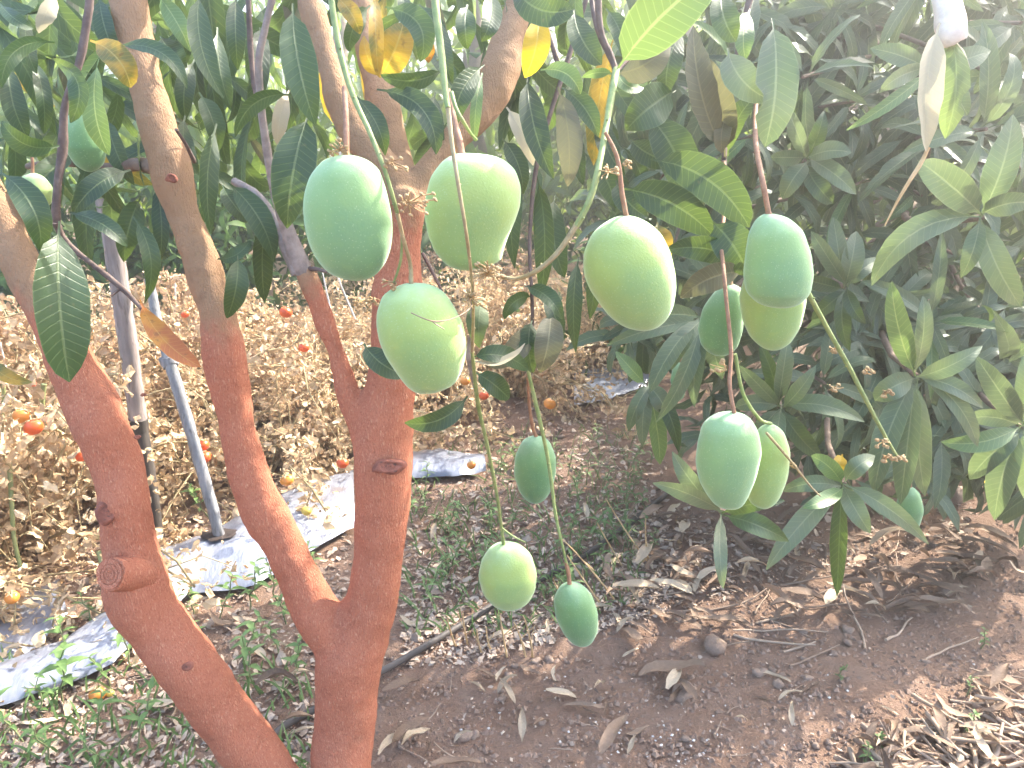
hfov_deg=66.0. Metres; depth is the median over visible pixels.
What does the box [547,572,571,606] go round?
weed plant
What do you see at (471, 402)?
tomato plant
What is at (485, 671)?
dry leaf
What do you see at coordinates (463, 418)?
tomato plant
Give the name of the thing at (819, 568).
dry twig
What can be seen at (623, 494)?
weed plant
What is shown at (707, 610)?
dry leaf
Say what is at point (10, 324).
tomato plant
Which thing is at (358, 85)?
mango tree
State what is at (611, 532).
weed plant
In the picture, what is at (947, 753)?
dry twig
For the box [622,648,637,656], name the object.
dry leaf
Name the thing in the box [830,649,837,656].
stone
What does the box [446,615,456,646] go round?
straw stalk
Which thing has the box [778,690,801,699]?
dry leaf
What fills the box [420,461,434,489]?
weed plant
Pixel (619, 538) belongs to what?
dry leaf
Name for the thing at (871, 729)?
dry leaf
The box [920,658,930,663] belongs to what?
stone
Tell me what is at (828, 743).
stone
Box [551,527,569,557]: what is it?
weed plant
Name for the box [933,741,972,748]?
dry leaf
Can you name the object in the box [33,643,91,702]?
weed plant
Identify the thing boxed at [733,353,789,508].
mango
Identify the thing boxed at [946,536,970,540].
dry leaf
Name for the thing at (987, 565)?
dry leaf
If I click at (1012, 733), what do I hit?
dry leaf
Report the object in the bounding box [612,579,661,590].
dry leaf
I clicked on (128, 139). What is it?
mango tree
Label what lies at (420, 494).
weed plant
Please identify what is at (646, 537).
straw stalk
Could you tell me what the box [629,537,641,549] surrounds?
dry leaf
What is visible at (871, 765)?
dry leaf
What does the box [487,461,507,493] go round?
weed plant
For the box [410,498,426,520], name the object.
weed plant
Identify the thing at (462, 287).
tomato plant
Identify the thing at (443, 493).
weed plant
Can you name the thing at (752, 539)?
dry leaf
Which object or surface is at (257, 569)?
weed plant
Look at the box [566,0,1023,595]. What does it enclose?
mango tree
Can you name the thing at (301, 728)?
dry leaf
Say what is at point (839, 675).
weed plant
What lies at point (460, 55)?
sky
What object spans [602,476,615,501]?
weed plant
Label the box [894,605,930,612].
dry leaf
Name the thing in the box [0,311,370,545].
tomato plant
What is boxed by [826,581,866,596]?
dry leaf
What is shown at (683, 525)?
dry leaf
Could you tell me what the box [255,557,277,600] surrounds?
weed plant
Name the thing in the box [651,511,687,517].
dry leaf
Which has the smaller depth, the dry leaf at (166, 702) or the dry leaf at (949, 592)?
the dry leaf at (166, 702)
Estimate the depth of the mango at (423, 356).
0.70 m
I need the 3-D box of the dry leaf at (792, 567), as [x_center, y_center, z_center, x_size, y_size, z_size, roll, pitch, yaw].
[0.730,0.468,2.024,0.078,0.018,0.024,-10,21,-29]
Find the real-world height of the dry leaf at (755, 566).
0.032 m
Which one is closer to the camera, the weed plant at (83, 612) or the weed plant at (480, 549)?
the weed plant at (83, 612)
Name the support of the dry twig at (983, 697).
on the ground at (862, 688)
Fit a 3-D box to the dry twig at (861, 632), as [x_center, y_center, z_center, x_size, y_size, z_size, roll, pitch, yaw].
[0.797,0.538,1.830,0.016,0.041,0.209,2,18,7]
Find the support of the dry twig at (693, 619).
on the ground at (862, 688)
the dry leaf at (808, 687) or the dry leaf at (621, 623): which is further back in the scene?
the dry leaf at (621, 623)
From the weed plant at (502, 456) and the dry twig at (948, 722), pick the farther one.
the weed plant at (502, 456)
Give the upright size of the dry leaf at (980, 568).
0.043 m
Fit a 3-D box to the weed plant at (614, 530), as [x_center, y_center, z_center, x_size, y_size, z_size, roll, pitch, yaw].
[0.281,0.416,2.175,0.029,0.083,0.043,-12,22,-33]
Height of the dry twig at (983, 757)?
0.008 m
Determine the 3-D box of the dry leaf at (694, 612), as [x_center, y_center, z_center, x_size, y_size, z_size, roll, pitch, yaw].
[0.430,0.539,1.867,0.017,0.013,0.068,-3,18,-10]
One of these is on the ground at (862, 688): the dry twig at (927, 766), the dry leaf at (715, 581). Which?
the dry twig at (927, 766)
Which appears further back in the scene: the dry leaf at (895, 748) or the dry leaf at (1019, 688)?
the dry leaf at (1019, 688)
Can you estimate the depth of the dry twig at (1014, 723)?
1.50 m
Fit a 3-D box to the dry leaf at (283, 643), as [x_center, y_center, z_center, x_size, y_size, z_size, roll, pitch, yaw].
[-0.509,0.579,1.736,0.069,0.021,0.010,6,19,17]
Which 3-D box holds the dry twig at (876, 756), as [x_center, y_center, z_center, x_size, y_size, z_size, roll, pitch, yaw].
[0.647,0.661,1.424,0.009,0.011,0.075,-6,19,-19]
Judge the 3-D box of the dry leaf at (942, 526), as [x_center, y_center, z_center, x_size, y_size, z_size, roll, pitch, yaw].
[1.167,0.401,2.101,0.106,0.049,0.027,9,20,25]
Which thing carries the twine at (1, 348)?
attached to the tomato plant at (2, 298)
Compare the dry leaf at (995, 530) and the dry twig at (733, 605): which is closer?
the dry twig at (733, 605)
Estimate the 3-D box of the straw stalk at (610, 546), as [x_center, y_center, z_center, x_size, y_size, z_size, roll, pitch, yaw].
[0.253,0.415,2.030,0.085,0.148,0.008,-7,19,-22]
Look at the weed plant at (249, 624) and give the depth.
1.68 m
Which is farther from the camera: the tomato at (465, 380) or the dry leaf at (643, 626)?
the tomato at (465, 380)
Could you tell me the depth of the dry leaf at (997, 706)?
1.53 m
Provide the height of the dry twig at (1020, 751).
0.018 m
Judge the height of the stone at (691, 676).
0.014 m
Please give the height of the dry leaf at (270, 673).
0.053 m
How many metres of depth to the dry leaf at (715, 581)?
1.96 m
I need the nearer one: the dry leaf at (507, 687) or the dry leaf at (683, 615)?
the dry leaf at (507, 687)
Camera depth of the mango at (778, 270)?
0.84 m
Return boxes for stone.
[453,730,473,742]
[471,729,479,739]
[497,695,506,701]
[503,671,511,676]
[510,663,518,668]
[530,657,540,664]
[539,720,546,725]
[544,655,553,662]
[556,434,564,438]
[597,696,602,702]
[600,762,608,767]
[672,681,693,703]
[674,617,684,622]
[681,735,690,741]
[687,674,694,678]
[704,634,726,655]
[752,668,766,677]
[769,666,776,672]
[772,677,783,688]
[802,674,813,680]
[811,742,819,749]
[825,738,833,746]
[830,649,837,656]
[841,623,854,633]
[843,638,851,646]
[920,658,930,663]
[937,587,951,596]
[951,486,963,504]
[972,703,981,707]
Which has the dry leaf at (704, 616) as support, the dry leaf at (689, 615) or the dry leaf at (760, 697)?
the dry leaf at (689, 615)
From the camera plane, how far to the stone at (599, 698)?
1.59 m
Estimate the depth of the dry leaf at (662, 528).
2.19 m
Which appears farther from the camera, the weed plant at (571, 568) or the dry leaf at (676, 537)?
the dry leaf at (676, 537)
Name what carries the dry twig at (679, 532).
on the ground at (862, 688)
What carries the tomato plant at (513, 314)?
on the ground at (862, 688)
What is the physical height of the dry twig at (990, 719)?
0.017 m
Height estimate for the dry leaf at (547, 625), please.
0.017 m
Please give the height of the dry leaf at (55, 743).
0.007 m
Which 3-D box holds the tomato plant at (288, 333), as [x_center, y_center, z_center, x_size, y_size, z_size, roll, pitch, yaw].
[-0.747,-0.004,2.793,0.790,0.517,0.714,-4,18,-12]
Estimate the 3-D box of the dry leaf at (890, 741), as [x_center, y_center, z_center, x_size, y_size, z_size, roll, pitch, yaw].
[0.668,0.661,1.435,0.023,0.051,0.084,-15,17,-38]
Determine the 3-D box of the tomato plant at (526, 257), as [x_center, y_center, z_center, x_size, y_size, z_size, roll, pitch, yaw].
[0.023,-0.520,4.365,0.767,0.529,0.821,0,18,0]
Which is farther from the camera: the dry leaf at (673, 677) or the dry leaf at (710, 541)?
the dry leaf at (710, 541)
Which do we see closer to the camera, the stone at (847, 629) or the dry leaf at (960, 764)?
the dry leaf at (960, 764)
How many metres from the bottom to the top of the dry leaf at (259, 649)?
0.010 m
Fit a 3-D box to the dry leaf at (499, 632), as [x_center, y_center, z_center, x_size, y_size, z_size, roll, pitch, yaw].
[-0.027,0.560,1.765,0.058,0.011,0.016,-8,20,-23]
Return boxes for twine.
[0,342,14,397]
[173,276,180,333]
[322,273,330,306]
[337,277,355,318]
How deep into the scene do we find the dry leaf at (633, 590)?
1.89 m
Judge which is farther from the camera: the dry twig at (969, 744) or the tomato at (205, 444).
the tomato at (205, 444)
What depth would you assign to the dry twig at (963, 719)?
1.53 m
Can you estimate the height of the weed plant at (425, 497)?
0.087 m
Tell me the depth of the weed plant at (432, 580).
1.93 m
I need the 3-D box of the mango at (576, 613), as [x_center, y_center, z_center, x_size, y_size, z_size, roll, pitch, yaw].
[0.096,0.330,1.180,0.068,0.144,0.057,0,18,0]
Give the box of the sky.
[17,0,932,124]
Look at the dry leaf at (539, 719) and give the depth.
1.50 m
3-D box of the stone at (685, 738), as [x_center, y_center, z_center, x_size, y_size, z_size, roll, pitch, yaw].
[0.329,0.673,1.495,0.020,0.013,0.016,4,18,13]
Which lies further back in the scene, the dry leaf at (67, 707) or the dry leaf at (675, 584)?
the dry leaf at (675, 584)
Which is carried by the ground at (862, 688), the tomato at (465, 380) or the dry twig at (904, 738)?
the dry twig at (904, 738)
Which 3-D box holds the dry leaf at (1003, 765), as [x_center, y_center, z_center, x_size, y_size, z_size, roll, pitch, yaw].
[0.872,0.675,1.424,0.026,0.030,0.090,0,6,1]
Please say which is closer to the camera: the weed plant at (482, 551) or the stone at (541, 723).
the stone at (541, 723)
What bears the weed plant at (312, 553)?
on the ground at (862, 688)
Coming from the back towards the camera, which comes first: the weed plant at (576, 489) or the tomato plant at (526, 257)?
the tomato plant at (526, 257)
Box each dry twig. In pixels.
[28,715,87,764]
[86,720,172,751]
[168,705,176,720]
[399,745,426,760]
[434,742,467,756]
[640,591,684,597]
[647,531,714,533]
[674,616,740,623]
[697,588,767,611]
[702,641,751,652]
[733,629,827,631]
[733,634,815,645]
[754,575,773,614]
[755,588,832,623]
[760,575,781,620]
[760,616,815,640]
[771,574,851,584]
[778,564,860,569]
[782,641,815,652]
[789,644,839,666]
[795,580,853,618]
[805,603,851,607]
[829,761,880,767]
[833,754,853,767]
[836,755,856,764]
[842,584,866,648]
[847,747,856,764]
[854,735,881,760]
[860,722,913,758]
[864,584,888,623]
[869,565,901,570]
[879,720,901,762]
[879,758,919,766]
[881,765,940,767]
[884,617,912,640]
[885,576,913,603]
[887,733,895,757]
[890,564,903,588]
[892,739,915,759]
[894,740,942,760]
[895,526,899,565]
[901,751,955,761]
[902,730,906,753]
[903,717,932,724]
[905,717,939,756]
[906,736,927,764]
[908,733,927,739]
[911,693,964,724]
[914,720,956,759]
[914,747,947,756]
[914,748,945,767]
[915,724,958,730]
[918,737,962,743]
[921,718,941,744]
[924,711,968,757]
[925,637,978,658]
[932,712,1008,737]
[934,704,952,734]
[935,729,958,767]
[935,744,964,767]
[936,735,1019,744]
[949,699,986,719]
[950,699,1021,704]
[952,752,973,767]
[956,701,995,718]
[960,705,969,733]
[963,751,985,762]
[967,719,1023,735]
[968,709,997,767]
[968,743,979,767]
[969,667,1023,699]
[969,676,996,723]
[971,749,977,767]
[972,743,988,761]
[975,694,1023,703]
[975,743,1020,760]
[980,722,1003,767]
[982,713,1016,746]
[984,667,999,702]
[989,748,1023,760]
[993,732,1023,748]
[995,716,1021,730]
[997,723,1023,731]
[999,743,1023,760]
[1004,760,1023,767]
[1011,722,1023,724]
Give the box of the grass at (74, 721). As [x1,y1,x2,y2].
[0,419,647,767]
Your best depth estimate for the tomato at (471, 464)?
2.17 m
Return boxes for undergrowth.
[0,152,775,380]
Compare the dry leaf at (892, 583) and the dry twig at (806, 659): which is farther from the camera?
the dry leaf at (892, 583)
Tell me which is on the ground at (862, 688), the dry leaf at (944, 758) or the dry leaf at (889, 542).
the dry leaf at (944, 758)
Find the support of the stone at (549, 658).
on the ground at (862, 688)
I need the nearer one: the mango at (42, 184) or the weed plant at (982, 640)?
the mango at (42, 184)
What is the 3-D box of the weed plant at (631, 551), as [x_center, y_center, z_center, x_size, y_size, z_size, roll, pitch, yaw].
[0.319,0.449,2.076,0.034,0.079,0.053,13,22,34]
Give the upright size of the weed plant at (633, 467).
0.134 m
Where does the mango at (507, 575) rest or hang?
hanging from the mango tree at (196, 56)
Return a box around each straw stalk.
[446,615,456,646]
[458,613,467,644]
[473,629,481,652]
[486,627,493,648]
[499,615,514,657]
[513,622,533,656]
[523,615,533,657]
[562,539,614,599]
[567,555,599,602]
[597,523,621,565]
[606,500,647,560]
[645,518,648,558]
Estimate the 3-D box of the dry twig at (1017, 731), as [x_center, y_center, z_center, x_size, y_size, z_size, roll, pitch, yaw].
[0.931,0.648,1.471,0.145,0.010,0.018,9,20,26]
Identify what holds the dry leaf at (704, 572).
on the ground at (862, 688)
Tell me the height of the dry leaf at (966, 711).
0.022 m
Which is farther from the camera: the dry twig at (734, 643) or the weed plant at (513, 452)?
the weed plant at (513, 452)
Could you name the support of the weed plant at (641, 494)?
on the ground at (862, 688)
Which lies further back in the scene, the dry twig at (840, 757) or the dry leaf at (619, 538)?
the dry leaf at (619, 538)
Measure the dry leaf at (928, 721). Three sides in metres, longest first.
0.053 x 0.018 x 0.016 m
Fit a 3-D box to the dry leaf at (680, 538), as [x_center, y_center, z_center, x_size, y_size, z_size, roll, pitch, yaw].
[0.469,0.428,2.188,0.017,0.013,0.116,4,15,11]
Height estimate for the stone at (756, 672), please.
0.019 m
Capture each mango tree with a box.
[0,0,57,250]
[0,0,342,319]
[0,0,361,242]
[0,0,907,767]
[132,0,550,263]
[319,0,621,305]
[348,4,704,259]
[513,16,881,227]
[543,0,811,259]
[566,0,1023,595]
[694,5,923,243]
[857,6,1022,267]
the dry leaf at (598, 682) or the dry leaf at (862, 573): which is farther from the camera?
the dry leaf at (862, 573)
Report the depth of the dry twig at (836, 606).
1.91 m
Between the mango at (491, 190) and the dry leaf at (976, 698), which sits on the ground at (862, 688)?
the dry leaf at (976, 698)
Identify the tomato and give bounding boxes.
[4,590,19,603]
[12,405,30,422]
[23,415,43,434]
[75,449,83,461]
[88,686,105,698]
[106,689,114,696]
[181,309,189,317]
[199,437,209,450]
[203,450,210,462]
[279,304,291,317]
[280,472,293,486]
[298,341,309,351]
[301,504,311,515]
[336,456,348,467]
[460,375,469,384]
[467,459,475,468]
[479,390,488,399]
[544,396,555,409]
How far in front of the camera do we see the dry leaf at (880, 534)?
2.14 m
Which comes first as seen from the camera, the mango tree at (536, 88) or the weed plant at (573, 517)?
the weed plant at (573, 517)
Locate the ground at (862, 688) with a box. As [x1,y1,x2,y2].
[0,132,1023,767]
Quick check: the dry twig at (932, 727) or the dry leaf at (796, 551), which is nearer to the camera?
the dry twig at (932, 727)
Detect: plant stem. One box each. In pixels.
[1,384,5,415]
[6,462,21,568]
[38,383,54,458]
[96,550,101,562]
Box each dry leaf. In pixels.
[16,717,61,723]
[45,737,60,751]
[63,692,76,716]
[74,751,84,761]
[138,699,172,709]
[209,610,233,624]
[232,615,255,631]
[246,643,265,658]
[252,668,297,688]
[269,641,293,648]
[270,681,287,691]
[283,711,314,719]
[287,726,313,734]
[291,668,313,673]
[378,728,416,753]
[382,676,419,690]
[392,716,428,748]
[399,614,428,625]
[401,727,429,744]
[430,522,436,540]
[431,757,480,763]
[454,730,471,741]
[470,681,484,690]
[473,668,495,676]
[489,629,511,639]
[495,667,504,680]
[497,674,516,693]
[499,678,515,702]
[516,705,518,720]
[518,708,526,741]
[521,664,540,674]
[533,717,548,724]
[546,618,549,632]
[546,688,575,697]
[551,665,555,680]
[563,701,604,707]
[583,502,589,519]
[583,707,597,713]
[594,679,604,686]
[595,603,612,606]
[599,714,627,752]
[602,551,613,578]
[606,586,621,594]
[607,528,624,546]
[611,573,633,579]
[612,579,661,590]
[612,613,620,621]
[616,616,634,631]
[622,627,642,642]
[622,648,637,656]
[625,603,643,606]
[625,725,648,734]
[627,503,636,516]
[627,735,635,754]
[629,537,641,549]
[630,586,639,602]
[630,621,651,633]
[636,543,652,562]
[638,658,705,675]
[639,504,664,517]
[639,530,647,537]
[644,606,672,619]
[645,553,667,569]
[650,578,692,593]
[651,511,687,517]
[651,549,664,557]
[655,556,686,561]
[657,525,669,535]
[663,538,681,543]
[665,610,702,629]
[665,669,681,688]
[667,503,679,517]
[669,686,681,701]
[670,563,700,588]
[672,572,686,580]
[673,534,680,544]
[674,571,720,588]
[675,594,695,603]
[676,579,691,591]
[678,532,683,548]
[678,678,697,698]
[679,520,689,531]
[683,546,712,552]
[683,614,698,618]
[686,603,697,620]
[689,560,701,567]
[692,566,715,591]
[693,606,714,614]
[696,615,724,623]
[700,578,730,584]
[703,537,713,547]
[706,573,717,584]
[708,614,750,625]
[718,616,749,623]
[726,533,754,557]
[728,585,746,593]
[728,599,751,610]
[732,532,772,548]
[735,534,755,545]
[736,556,766,565]
[738,576,750,582]
[740,553,762,575]
[742,561,750,576]
[754,696,772,700]
[759,565,782,580]
[760,556,786,566]
[760,584,799,619]
[762,670,790,681]
[763,541,793,558]
[769,597,808,609]
[773,600,810,617]
[777,505,801,521]
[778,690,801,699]
[781,566,796,578]
[782,587,823,599]
[787,555,827,572]
[787,561,806,574]
[788,613,802,617]
[788,701,794,725]
[795,544,799,559]
[799,681,818,694]
[805,567,847,578]
[807,549,815,556]
[821,608,853,616]
[823,588,842,603]
[824,530,856,540]
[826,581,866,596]
[842,577,871,582]
[847,733,878,750]
[851,760,878,767]
[853,533,872,537]
[854,554,874,561]
[855,591,884,613]
[855,747,881,757]
[857,570,865,577]
[858,567,882,598]
[858,613,882,616]
[860,738,900,747]
[864,721,877,751]
[864,761,892,767]
[865,600,885,608]
[867,553,889,570]
[869,526,904,546]
[872,580,901,594]
[873,567,893,578]
[874,749,913,760]
[876,736,889,745]
[877,572,882,585]
[877,745,904,756]
[878,529,892,546]
[880,596,920,612]
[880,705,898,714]
[880,747,892,767]
[881,536,907,546]
[884,566,918,577]
[884,719,899,738]
[889,758,907,767]
[890,717,921,736]
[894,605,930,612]
[895,726,906,748]
[897,571,936,580]
[897,599,938,606]
[901,725,932,735]
[902,593,920,599]
[904,609,926,613]
[906,740,929,746]
[912,760,932,767]
[914,546,929,556]
[916,581,969,594]
[916,595,966,604]
[919,557,967,566]
[920,728,961,750]
[920,745,950,764]
[921,521,929,532]
[921,718,931,725]
[922,512,933,519]
[928,523,953,530]
[928,523,969,545]
[931,566,961,582]
[931,689,969,717]
[932,550,973,560]
[932,705,946,729]
[933,699,952,734]
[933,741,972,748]
[938,553,998,561]
[940,543,966,548]
[943,564,967,571]
[943,707,959,719]
[944,721,956,751]
[945,586,967,594]
[945,760,969,767]
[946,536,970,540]
[947,568,960,578]
[952,733,973,737]
[955,540,974,548]
[956,536,986,542]
[956,559,969,566]
[956,592,974,612]
[956,747,968,767]
[958,706,969,713]
[958,721,999,730]
[959,565,976,580]
[959,572,985,580]
[965,524,1011,538]
[967,566,997,576]
[968,735,1009,744]
[969,694,978,700]
[970,726,1023,737]
[971,671,1020,683]
[971,746,997,761]
[972,679,1014,705]
[973,535,1016,556]
[973,550,982,574]
[973,724,1003,767]
[976,728,1006,747]
[978,528,1016,547]
[981,557,994,584]
[981,757,1006,767]
[982,701,1006,711]
[982,707,997,720]
[988,662,1008,690]
[995,556,1017,567]
[1005,703,1023,708]
[1007,684,1023,694]
[1009,560,1023,572]
[1013,708,1023,729]
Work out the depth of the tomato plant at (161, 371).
2.83 m
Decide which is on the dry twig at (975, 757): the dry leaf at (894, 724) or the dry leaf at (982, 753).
the dry leaf at (982, 753)
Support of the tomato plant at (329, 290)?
on the ground at (862, 688)
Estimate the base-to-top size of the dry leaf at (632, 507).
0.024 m
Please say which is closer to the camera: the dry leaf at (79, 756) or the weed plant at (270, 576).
the dry leaf at (79, 756)
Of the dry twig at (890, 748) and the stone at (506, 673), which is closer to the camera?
the dry twig at (890, 748)
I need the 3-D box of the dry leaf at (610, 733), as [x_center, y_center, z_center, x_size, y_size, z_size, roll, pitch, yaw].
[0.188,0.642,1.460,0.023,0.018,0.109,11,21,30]
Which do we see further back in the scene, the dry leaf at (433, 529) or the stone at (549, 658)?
the dry leaf at (433, 529)
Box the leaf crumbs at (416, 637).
[0,401,1020,767]
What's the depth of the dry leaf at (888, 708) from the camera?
1.55 m
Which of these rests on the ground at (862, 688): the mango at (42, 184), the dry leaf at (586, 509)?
the dry leaf at (586, 509)
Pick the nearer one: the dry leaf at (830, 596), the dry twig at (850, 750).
the dry twig at (850, 750)
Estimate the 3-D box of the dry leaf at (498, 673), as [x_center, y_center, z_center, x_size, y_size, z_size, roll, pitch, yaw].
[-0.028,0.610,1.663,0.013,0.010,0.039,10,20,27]
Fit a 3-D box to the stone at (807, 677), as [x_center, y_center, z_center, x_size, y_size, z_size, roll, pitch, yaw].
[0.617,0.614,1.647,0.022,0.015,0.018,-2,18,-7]
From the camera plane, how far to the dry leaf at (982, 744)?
1.42 m
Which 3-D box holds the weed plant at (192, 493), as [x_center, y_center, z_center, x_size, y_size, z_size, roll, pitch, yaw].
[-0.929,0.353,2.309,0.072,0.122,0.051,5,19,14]
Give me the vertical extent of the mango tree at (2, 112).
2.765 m
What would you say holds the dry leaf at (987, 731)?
on the ground at (862, 688)
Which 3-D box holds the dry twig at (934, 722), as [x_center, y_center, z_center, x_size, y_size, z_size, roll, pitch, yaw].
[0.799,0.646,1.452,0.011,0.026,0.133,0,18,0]
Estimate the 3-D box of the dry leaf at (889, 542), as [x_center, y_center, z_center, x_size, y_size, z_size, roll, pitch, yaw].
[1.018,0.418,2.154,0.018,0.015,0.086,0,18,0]
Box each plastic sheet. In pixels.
[0,470,354,705]
[0,579,66,662]
[412,448,485,477]
[574,367,648,404]
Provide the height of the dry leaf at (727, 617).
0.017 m
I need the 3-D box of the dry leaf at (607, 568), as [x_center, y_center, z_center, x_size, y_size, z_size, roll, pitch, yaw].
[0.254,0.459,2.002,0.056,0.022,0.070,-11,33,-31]
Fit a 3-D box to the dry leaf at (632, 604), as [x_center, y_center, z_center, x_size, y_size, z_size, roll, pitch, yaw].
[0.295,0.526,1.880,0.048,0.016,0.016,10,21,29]
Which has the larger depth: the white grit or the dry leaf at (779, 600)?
the dry leaf at (779, 600)
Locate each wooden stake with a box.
[95,199,164,537]
[144,279,224,536]
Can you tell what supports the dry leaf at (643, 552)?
on the ground at (862, 688)
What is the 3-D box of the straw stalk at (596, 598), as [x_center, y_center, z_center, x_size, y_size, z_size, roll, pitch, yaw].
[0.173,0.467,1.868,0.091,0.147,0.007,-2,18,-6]
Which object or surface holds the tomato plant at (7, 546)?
on the ground at (862, 688)
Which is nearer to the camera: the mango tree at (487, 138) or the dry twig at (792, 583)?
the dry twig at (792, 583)
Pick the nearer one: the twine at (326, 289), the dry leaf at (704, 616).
the dry leaf at (704, 616)
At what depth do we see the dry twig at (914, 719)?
1.52 m
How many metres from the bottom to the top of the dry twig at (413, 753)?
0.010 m
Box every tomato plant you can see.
[0,265,186,508]
[0,293,158,421]
[0,302,167,517]
[0,304,210,561]
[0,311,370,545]
[0,345,293,582]
[0,346,295,479]
[0,351,346,730]
[0,358,253,644]
[0,362,181,604]
[0,436,75,555]
[8,271,245,423]
[43,298,336,508]
[52,310,264,443]
[91,266,276,437]
[104,299,284,397]
[133,291,294,420]
[152,288,474,475]
[154,267,463,412]
[154,290,328,443]
[156,319,370,465]
[158,304,551,547]
[196,318,485,472]
[213,303,370,460]
[254,279,491,424]
[268,274,371,376]
[298,258,544,443]
[351,270,605,453]
[365,249,536,370]
[421,265,605,389]
[424,277,651,450]
[452,246,562,326]
[453,222,568,329]
[487,268,662,403]
[497,274,712,398]
[545,287,664,377]
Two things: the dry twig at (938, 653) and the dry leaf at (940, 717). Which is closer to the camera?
the dry leaf at (940, 717)
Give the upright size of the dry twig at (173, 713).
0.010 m
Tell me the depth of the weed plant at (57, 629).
1.69 m
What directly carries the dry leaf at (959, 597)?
on the ground at (862, 688)
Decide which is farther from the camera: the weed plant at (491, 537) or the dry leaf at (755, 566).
the weed plant at (491, 537)
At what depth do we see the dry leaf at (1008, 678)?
1.59 m
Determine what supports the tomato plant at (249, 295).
on the ground at (862, 688)
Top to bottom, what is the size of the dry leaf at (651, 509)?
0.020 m
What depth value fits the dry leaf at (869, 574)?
1.89 m
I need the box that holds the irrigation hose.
[274,482,680,734]
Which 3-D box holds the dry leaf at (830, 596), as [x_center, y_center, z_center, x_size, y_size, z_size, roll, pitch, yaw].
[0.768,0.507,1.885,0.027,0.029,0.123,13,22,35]
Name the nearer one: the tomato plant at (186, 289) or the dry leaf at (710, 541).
the dry leaf at (710, 541)
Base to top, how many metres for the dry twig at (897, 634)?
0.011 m
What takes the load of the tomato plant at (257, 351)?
on the ground at (862, 688)
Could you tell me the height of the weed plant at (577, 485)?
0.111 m
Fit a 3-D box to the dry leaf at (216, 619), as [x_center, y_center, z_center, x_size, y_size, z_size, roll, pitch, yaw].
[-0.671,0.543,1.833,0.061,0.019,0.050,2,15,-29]
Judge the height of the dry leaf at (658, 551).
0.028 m
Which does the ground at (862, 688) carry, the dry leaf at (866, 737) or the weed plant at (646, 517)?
the weed plant at (646, 517)
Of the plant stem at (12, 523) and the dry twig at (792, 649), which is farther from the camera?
the plant stem at (12, 523)
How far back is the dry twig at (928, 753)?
1.42 m
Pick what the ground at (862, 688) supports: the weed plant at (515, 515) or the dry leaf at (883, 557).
the weed plant at (515, 515)
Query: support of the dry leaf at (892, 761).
on the dry twig at (876, 756)
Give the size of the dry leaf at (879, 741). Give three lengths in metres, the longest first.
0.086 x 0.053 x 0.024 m
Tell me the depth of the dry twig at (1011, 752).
1.42 m
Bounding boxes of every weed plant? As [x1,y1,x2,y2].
[0,686,24,741]
[0,747,10,767]
[18,722,56,761]
[24,672,54,717]
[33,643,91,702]
[40,616,75,649]
[72,592,95,620]
[73,734,112,767]
[79,652,112,686]
[83,690,125,739]
[106,627,131,667]
[117,676,162,748]
[178,581,199,613]
[180,483,208,518]
[181,720,191,741]
[215,570,248,618]
[230,609,265,663]
[230,627,264,694]
[239,561,269,609]
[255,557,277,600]
[261,620,279,652]
[270,594,289,624]
[280,634,307,682]
[307,541,324,564]
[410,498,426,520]
[414,487,423,503]
[414,576,442,613]
[416,486,429,510]
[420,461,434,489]
[426,564,445,593]
[430,511,441,522]
[433,561,448,587]
[439,485,449,502]
[439,550,449,571]
[440,522,457,566]
[442,518,455,538]
[443,539,465,572]
[445,501,460,532]
[448,500,463,523]
[451,532,472,556]
[470,535,490,567]
[473,539,490,565]
[479,496,498,522]
[480,487,491,508]
[480,503,497,529]
[482,535,496,551]
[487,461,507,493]
[495,442,509,472]
[504,513,522,525]
[508,503,522,528]
[509,442,518,465]
[536,569,547,593]
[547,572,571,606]
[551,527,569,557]
[553,568,565,585]
[558,548,584,582]
[563,450,576,475]
[564,502,583,535]
[569,475,585,502]
[570,471,583,501]
[572,529,588,553]
[579,459,595,484]
[583,505,613,541]
[586,493,594,509]
[591,543,612,575]
[593,424,604,449]
[596,519,605,541]
[600,490,612,506]
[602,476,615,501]
[602,503,619,528]
[603,464,615,486]
[607,519,619,543]
[608,522,618,547]
[616,482,635,518]
[616,485,630,505]
[617,516,638,548]
[618,460,642,491]
[619,509,636,537]
[623,540,636,564]
[626,440,648,469]
[630,470,643,491]
[635,452,645,479]
[635,486,648,509]
[638,513,647,530]
[647,527,658,547]
[835,664,847,680]
[859,740,874,761]
[875,731,885,748]
[963,709,979,732]
[966,675,979,696]
[979,626,989,648]
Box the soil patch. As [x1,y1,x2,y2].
[200,528,236,541]
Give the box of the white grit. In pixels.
[427,648,974,767]
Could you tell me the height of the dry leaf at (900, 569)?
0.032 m
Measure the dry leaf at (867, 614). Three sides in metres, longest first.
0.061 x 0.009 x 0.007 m
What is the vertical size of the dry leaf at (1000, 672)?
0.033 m
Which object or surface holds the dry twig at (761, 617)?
on the ground at (862, 688)
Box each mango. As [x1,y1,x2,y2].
[23,157,52,204]
[68,115,105,171]
[303,85,392,280]
[376,283,465,393]
[425,88,520,270]
[479,541,536,610]
[514,373,555,503]
[554,562,597,646]
[583,131,675,330]
[670,359,684,400]
[696,161,761,509]
[698,281,743,355]
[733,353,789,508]
[739,280,806,350]
[743,103,813,307]
[896,484,923,531]
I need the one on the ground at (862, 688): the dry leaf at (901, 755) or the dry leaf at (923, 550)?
the dry leaf at (901, 755)
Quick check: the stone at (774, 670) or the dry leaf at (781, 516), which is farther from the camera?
the dry leaf at (781, 516)

